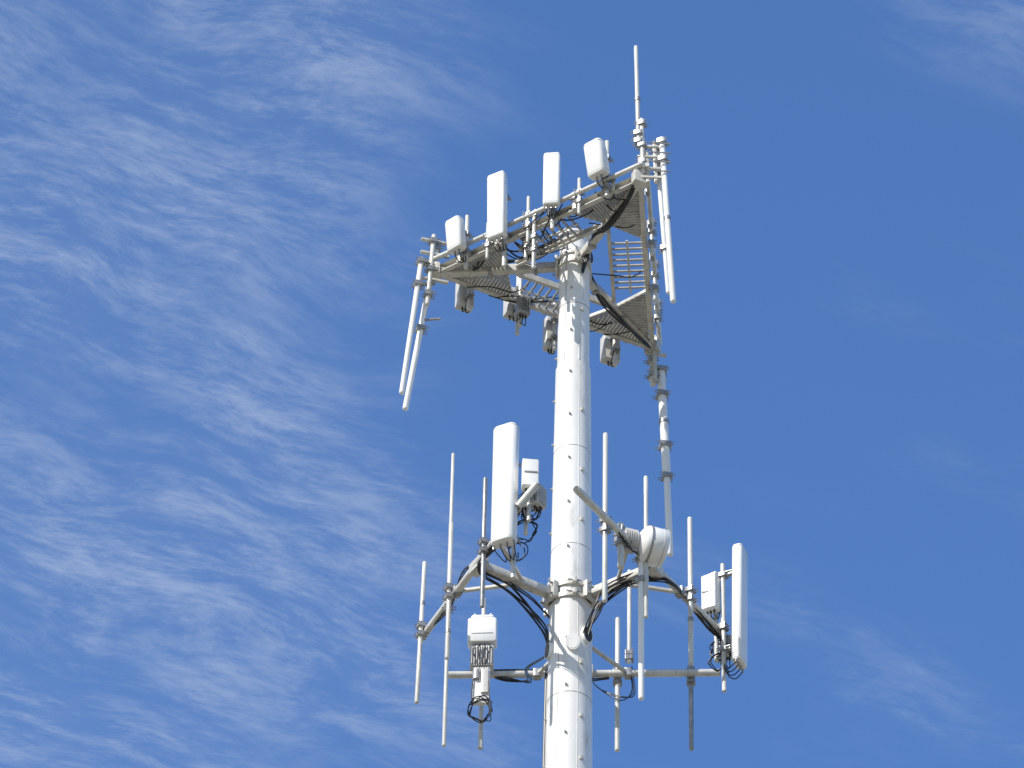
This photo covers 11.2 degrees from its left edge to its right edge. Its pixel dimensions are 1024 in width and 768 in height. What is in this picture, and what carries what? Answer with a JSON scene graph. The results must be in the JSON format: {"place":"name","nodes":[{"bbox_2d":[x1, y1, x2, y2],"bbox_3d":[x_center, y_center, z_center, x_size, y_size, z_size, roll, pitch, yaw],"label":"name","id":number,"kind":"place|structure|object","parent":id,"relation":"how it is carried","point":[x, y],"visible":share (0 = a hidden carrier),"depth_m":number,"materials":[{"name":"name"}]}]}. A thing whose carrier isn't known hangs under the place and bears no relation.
{"place":"outdoors","nodes":[
{"label":"outdoors","id":0,"kind":"place"},
{"bbox_2d":[420,237,448,320],"bbox_3d":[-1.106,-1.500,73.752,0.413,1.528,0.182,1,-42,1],"label":"antenna standoff bracket","id":1,"kind":"object","parent":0,"point":[424,239],"visible":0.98,"depth_m":73.87,"materials":[{"name":"white metal"}]},
{"bbox_2d":[0,0,1023,767],"label":"sky","id":2,"kind":"structure","parent":0,"point":[222,506],"materials":[{"name":"blue"}]},
{"bbox_2d":[637,141,670,183],"bbox_3d":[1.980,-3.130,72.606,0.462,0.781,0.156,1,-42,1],"label":"antenna standoff bracket","id":3,"kind":"object","parent":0,"point":[655,169],"visible":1,"depth_m":72.56,"materials":[{"name":"white metal"}]},
{"bbox_2d":[649,335,666,383],"bbox_3d":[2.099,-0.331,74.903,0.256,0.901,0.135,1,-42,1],"label":"antenna standoff bracket","id":4,"kind":"object","parent":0,"point":[655,354],"visible":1,"depth_m":74.79,"materials":[{"name":"grey metal"}]},
{"label":"ground","id":5,"kind":"structure","parent":0,"visible":0},
{"bbox_2d":[543,228,592,767],"bbox_3d":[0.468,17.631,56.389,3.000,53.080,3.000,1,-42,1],"label":"monopole tower mast","id":6,"kind":"object","parent":5,"relation":"on","point":[568,657],"visible":0.98,"depth_m":70.19,"materials":[{"name":"metal"}]},
{"bbox_2d":[417,489,557,641],"bbox_3d":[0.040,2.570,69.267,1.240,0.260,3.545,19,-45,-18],"label":"antenna sector mount","id":7,"kind":"object","parent":6,"relation":"attached to","point":[543,591],"visible":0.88,"depth_m":69.35,"materials":[{"name":"paint"}]},
{"bbox_2d":[414,561,428,703],"bbox_3d":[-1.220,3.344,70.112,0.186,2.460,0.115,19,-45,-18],"label":"whip antenna","id":8,"kind":"object","parent":7,"relation":"attached to","point":[420,634],"visible":1,"depth_m":70.07,"materials":[{"name":"metal"}]},
{"bbox_2d":[442,453,456,746],"bbox_3d":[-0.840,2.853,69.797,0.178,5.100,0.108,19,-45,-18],"label":"whip antenna","id":9,"kind":"object","parent":7,"relation":"attached to","point":[445,701],"visible":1,"depth_m":68.95,"materials":[{"name":"metal"}]},
{"bbox_2d":[442,522,457,659],"bbox_3d":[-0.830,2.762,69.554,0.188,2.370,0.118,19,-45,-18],"label":"antenna mount pipe","id":10,"kind":"object","parent":7,"relation":"attached to","point":[448,596],"visible":1,"depth_m":69.49,"materials":[{"name":"metal"}]},
{"bbox_2d":[476,477,489,607],"bbox_3d":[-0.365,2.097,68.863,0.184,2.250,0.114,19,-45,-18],"label":"pipe","id":11,"kind":"object","parent":7,"relation":"attached to","point":[483,550],"visible":0.98,"depth_m":68.80,"materials":[{"name":"metal"}]},
{"bbox_2d":[490,422,521,579],"bbox_3d":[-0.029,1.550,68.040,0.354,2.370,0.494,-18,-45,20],"label":"panel antenna","id":12,"kind":"object","parent":7,"relation":"attached to","point":[505,472],"visible":1,"depth_m":67.88,"materials":[{"name":"plastic"}]},
{"bbox_2d":[516,482,539,508],"bbox_3d":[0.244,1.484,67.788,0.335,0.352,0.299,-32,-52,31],"label":"antenna boom stub","id":13,"kind":"object","parent":7,"relation":"attached to","point":[527,495],"visible":1,"depth_m":67.72,"materials":[{"name":"metal"}]},
{"bbox_2d":[521,459,538,521],"bbox_3d":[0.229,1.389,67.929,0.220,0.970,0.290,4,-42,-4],"label":"remote radio unit","id":14,"kind":"object","parent":7,"relation":"attached to","point":[530,473],"visible":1,"depth_m":67.92,"materials":[{"name":"plastic"}]},
{"bbox_2d":[518,484,546,534],"bbox_3d":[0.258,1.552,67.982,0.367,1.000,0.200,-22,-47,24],"label":"remote radio unit","id":15,"kind":"object","parent":7,"relation":"attached to","point":[541,496],"visible":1,"depth_m":67.87,"materials":[{"name":"metal"}]},
{"bbox_2d":[425,161,661,355],"bbox_3d":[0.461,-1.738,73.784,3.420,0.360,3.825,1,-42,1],"label":"antenna platform","id":16,"kind":"structure","parent":6,"relation":"attached to","point":[634,312],"depth_m":73.75,"materials":[{"name":"white metal"}]},
{"bbox_2d":[399,256,440,394],"bbox_3d":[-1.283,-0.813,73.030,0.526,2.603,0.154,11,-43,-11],"label":"collinear antenna","id":17,"kind":"object","parent":16,"relation":"attached to","point":[418,283],"visible":1,"depth_m":73.11,"materials":[{"name":"plastic"}]},
{"bbox_2d":[403,240,444,410],"bbox_3d":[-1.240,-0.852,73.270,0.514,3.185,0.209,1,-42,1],"label":"collinear antenna","id":18,"kind":"object","parent":16,"relation":"attached to","point":[421,328],"visible":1,"depth_m":72.95,"materials":[{"name":"plastic"}]},
{"bbox_2d":[421,234,440,305],"bbox_3d":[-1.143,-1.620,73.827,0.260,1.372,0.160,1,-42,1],"label":"antenna mount pipe","id":19,"kind":"object","parent":16,"relation":"attached to","point":[428,294],"visible":1,"depth_m":73.77,"materials":[{"name":"white metal"}]},
{"bbox_2d":[445,215,473,269],"bbox_3d":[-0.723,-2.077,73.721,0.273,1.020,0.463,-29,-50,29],"label":"panel antenna","id":20,"kind":"object","parent":16,"relation":"attached to","point":[458,234],"visible":1,"depth_m":73.56,"materials":[{"name":"plastic"}]},
{"bbox_2d":[455,283,474,312],"bbox_3d":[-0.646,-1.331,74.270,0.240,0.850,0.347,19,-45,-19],"label":"remote radio unit","id":21,"kind":"object","parent":16,"relation":"attached to","point":[464,298],"visible":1,"depth_m":74.12,"materials":[{"name":"metal"}]},
{"bbox_2d":[482,223,493,258],"bbox_3d":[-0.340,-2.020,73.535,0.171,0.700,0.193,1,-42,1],"label":"antenna mount pipe","id":22,"kind":"object","parent":16,"relation":"attached to","point":[487,246],"visible":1,"depth_m":73.43,"materials":[{"name":"white metal"}]},
{"bbox_2d":[487,171,511,267],"bbox_3d":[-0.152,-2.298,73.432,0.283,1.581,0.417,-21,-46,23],"label":"panel antenna","id":23,"kind":"object","parent":16,"relation":"attached to","point":[498,197],"visible":1,"depth_m":73.35,"materials":[{"name":"plastic"}]},
{"bbox_2d":[503,276,523,335],"bbox_3d":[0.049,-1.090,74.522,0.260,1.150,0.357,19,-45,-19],"label":"remote radio unit","id":24,"kind":"object","parent":16,"relation":"attached to","point":[509,312],"visible":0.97,"depth_m":74.45,"materials":[{"name":"metal"}]},
{"bbox_2d":[514,278,530,326],"bbox_3d":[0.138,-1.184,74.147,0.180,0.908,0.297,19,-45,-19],"label":"remote radio unit","id":25,"kind":"object","parent":16,"relation":"attached to","point":[522,305],"visible":1,"depth_m":73.94,"materials":[{"name":"metal"}]},
{"bbox_2d":[522,196,531,243],"bbox_3d":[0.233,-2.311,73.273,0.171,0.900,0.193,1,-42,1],"label":"antenna mount pipe","id":26,"kind":"object","parent":16,"relation":"attached to","point":[526,224],"visible":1,"depth_m":73.16,"materials":[{"name":"white metal"}]},
{"bbox_2d":[519,220,536,259],"bbox_3d":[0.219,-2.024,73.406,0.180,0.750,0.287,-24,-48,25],"label":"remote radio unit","id":27,"kind":"object","parent":16,"relation":"attached to","point":[526,253],"visible":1,"depth_m":73.24,"materials":[{"name":"metal"}]},
{"bbox_2d":[528,216,539,268],"bbox_3d":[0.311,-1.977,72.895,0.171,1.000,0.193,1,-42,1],"label":"antenna mount pipe","id":28,"kind":"object","parent":16,"relation":"attached to","point":[533,238],"visible":1,"depth_m":72.87,"materials":[{"name":"white metal"}]},
{"bbox_2d":[542,303,557,354],"bbox_3d":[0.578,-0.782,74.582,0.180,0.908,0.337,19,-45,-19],"label":"remote radio unit","id":29,"kind":"object","parent":16,"relation":"attached to","point":[550,337],"visible":0.98,"depth_m":74.46,"materials":[{"name":"metal"}]},
{"bbox_2d":[543,152,560,230],"bbox_3d":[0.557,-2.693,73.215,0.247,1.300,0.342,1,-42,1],"label":"panel antenna","id":30,"kind":"object","parent":16,"relation":"attached to","point":[551,177],"visible":1,"depth_m":73.11,"materials":[{"name":"plastic"}]},
{"bbox_2d":[467,185,650,347],"bbox_3d":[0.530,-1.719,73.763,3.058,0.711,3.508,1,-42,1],"label":"coaxial cable bundle","id":31,"kind":"object","parent":16,"relation":"attached to","point":[609,224],"visible":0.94,"depth_m":73.50,"materials":[{"name":"rubber"}]},
{"bbox_2d":[574,178,585,214],"bbox_3d":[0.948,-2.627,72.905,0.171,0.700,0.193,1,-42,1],"label":"antenna mount pipe","id":32,"kind":"object","parent":16,"relation":"attached to","point":[578,201],"visible":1,"depth_m":72.81,"materials":[{"name":"white metal"}]},
{"bbox_2d":[583,138,613,197],"bbox_3d":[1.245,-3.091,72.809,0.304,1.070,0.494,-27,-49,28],"label":"panel antenna","id":33,"kind":"object","parent":16,"relation":"attached to","point":[598,159],"visible":1,"depth_m":72.64,"materials":[{"name":"plastic"}]},
{"bbox_2d":[600,335,620,366],"bbox_3d":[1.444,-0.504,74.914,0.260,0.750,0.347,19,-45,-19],"label":"remote radio unit","id":34,"kind":"object","parent":16,"relation":"attached to","point":[610,347],"visible":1,"depth_m":74.84,"materials":[{"name":"metal"}]},
{"bbox_2d":[630,45,644,146],"bbox_3d":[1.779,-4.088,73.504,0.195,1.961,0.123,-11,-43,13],"label":"whip antenna","id":35,"kind":"object","parent":16,"relation":"attached to","point":[638,131],"visible":1,"depth_m":73.38,"materials":[{"name":"metal"}]},
{"bbox_2d":[634,118,649,173],"bbox_3d":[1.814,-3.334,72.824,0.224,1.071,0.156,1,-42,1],"label":"antenna mount pipe","id":36,"kind":"object","parent":16,"relation":"attached to","point":[641,145],"visible":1,"depth_m":72.78,"materials":[{"name":"white metal"}]},
{"bbox_2d":[645,217,656,255],"bbox_3d":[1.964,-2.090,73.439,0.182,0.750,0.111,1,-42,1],"label":"antenna mount pipe","id":37,"kind":"object","parent":16,"relation":"attached to","point":[651,243],"visible":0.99,"depth_m":73.33,"materials":[{"name":"white metal"}]},
{"bbox_2d":[643,352,659,386],"bbox_3d":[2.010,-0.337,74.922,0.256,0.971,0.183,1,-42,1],"label":"antenna mount pipe","id":38,"kind":"object","parent":16,"relation":"attached to","point":[649,361],"visible":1,"depth_m":74.76,"materials":[{"name":"grey metal"}]},
{"bbox_2d":[648,258,660,301],"bbox_3d":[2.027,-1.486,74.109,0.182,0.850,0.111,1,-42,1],"label":"antenna mount pipe","id":39,"kind":"object","parent":16,"relation":"attached to","point":[654,287],"visible":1,"depth_m":74.01,"materials":[{"name":"white metal"}]},
{"bbox_2d":[652,299,662,327],"bbox_3d":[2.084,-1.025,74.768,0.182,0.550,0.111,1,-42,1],"label":"antenna mount pipe","id":40,"kind":"object","parent":16,"relation":"attached to","point":[657,319],"visible":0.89,"depth_m":74.67,"materials":[{"name":"white metal"}]},
{"bbox_2d":[649,149,669,294],"bbox_3d":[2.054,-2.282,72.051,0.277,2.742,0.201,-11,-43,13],"label":"collinear antenna","id":41,"kind":"object","parent":16,"relation":"attached to","point":[662,248],"visible":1,"depth_m":71.89,"materials":[{"name":"plastic"}]},
{"bbox_2d":[652,364,673,473],"bbox_3d":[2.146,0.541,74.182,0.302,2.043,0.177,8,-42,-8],"label":"collinear antenna","id":42,"kind":"object","parent":16,"relation":"attached to","point":[661,398],"visible":1,"depth_m":74.16,"materials":[{"name":"plastic"}]},
{"bbox_2d":[658,471,674,556],"bbox_3d":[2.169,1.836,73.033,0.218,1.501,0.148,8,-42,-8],"label":"collinear antenna","id":43,"kind":"object","parent":42,"relation":"attached to","point":[666,478],"visible":0.99,"depth_m":73.11,"materials":[{"name":"plastic"}]},
{"bbox_2d":[653,136,675,303],"bbox_3d":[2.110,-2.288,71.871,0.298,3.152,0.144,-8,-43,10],"label":"collinear antenna","id":44,"kind":"object","parent":16,"relation":"attached to","point":[667,216],"visible":1,"depth_m":71.85,"materials":[{"name":"plastic"}]},
{"bbox_2d":[542,668,547,767],"bbox_3d":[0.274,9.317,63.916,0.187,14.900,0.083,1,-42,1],"label":"coaxial cable riser","id":45,"kind":"object","parent":6,"relation":"attached to","point":[544,721],"visible":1,"depth_m":68.32,"materials":[{"name":"metal"}]},
{"bbox_2d":[543,575,597,616],"bbox_3d":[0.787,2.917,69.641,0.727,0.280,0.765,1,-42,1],"label":"mast collar clamp","id":46,"kind":"object","parent":6,"relation":"attached to","point":[574,580],"visible":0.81,"depth_m":69.44,"materials":[{"name":"metal"}]},
{"bbox_2d":[433,506,730,700],"bbox_3d":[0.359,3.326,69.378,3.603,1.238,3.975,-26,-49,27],"label":"coaxial cable bundle","id":47,"kind":"object","parent":6,"relation":"attached to","point":[598,607],"visible":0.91,"depth_m":69.16,"materials":[{"name":"rubber"}]},
{"bbox_2d":[448,645,719,680],"bbox_3d":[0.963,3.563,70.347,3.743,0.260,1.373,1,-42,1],"label":"antenna sector mount","id":48,"kind":"object","parent":6,"relation":"attached to","point":[538,674],"visible":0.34,"depth_m":70.71,"materials":[{"name":"paint"}]},
{"bbox_2d":[467,598,497,749],"bbox_3d":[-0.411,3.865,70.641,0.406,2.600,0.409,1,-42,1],"label":"sector equipment cluster","id":49,"kind":"object","parent":48,"relation":"attached to","point":[482,635],"visible":1,"depth_m":70.62,"materials":[{"name":"plastic"}]},
{"bbox_2d":[613,617,621,751],"bbox_3d":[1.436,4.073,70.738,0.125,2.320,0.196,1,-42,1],"label":"whip antenna","id":50,"kind":"object","parent":48,"relation":"attached to","point":[617,683],"visible":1,"depth_m":70.69,"materials":[{"name":"metal"}]},
{"bbox_2d":[625,569,633,663],"bbox_3d":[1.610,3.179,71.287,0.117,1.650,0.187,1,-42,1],"label":"whip antenna","id":51,"kind":"object","parent":48,"relation":"attached to","point":[629,655],"visible":0.94,"depth_m":71.09,"materials":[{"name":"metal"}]},
{"bbox_2d":[687,664,694,750],"bbox_3d":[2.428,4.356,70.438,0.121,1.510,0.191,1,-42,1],"label":"whip antenna","id":52,"kind":"object","parent":48,"relation":"attached to","point":[690,682],"visible":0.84,"depth_m":70.39,"materials":[{"name":"metal"}]},
{"bbox_2d":[573,485,727,636],"bbox_3d":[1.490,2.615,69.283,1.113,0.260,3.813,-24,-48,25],"label":"antenna sector mount","id":53,"kind":"object","parent":6,"relation":"attached to","point":[590,590],"visible":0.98,"depth_m":69.21,"materials":[{"name":"paint"}]},
{"bbox_2d":[596,432,612,602],"bbox_3d":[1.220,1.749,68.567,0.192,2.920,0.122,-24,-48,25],"label":"whip antenna","id":54,"kind":"object","parent":53,"relation":"attached to","point":[604,529],"visible":1,"depth_m":68.38,"materials":[{"name":"metal"}]},
{"bbox_2d":[632,556,644,700],"bbox_3d":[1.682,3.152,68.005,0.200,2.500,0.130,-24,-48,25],"label":"collinear antenna","id":55,"kind":"object","parent":53,"relation":"attached to","point":[639,579],"visible":1,"depth_m":67.95,"materials":[{"name":"plastic"}]},
{"bbox_2d":[611,522,669,569],"bbox_3d":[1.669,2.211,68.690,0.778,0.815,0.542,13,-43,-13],"label":"microwave drum antenna","id":56,"kind":"object","parent":53,"relation":"attached to","point":[649,544],"visible":1,"depth_m":68.61,"materials":[{"name":"plastic"}]},
{"bbox_2d":[644,476,648,618],"bbox_3d":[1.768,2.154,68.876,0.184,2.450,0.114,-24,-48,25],"label":"whip antenna","id":57,"kind":"object","parent":53,"relation":"attached to","point":[646,597],"visible":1,"depth_m":68.57,"materials":[{"name":"metal"}]},
{"bbox_2d":[682,517,697,665],"bbox_3d":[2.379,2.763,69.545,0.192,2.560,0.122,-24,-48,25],"label":"whip antenna","id":58,"kind":"object","parent":53,"relation":"attached to","point":[690,598],"visible":1,"depth_m":69.46,"materials":[{"name":"metal"}]},
{"bbox_2d":[701,571,720,662],"bbox_3d":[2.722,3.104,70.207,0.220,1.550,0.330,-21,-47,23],"label":"remote radio unit","id":59,"kind":"object","parent":53,"relation":"attached to","point":[710,593],"visible":1,"depth_m":70.24,"materials":[{"name":"plastic"}]},
{"bbox_2d":[718,634,731,672],"bbox_3d":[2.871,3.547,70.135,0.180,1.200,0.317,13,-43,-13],"label":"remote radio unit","id":60,"kind":"object","parent":53,"relation":"attached to","point":[729,639],"visible":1,"depth_m":70.00,"materials":[{"name":"metal"}]},
{"bbox_2d":[716,543,747,692],"bbox_3d":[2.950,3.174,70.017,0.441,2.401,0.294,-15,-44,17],"label":"panel antenna","id":61,"kind":"object","parent":53,"relation":"attached to","point":[737,647],"visible":1,"depth_m":69.95,"materials":[{"name":"plastic"}]}
]}

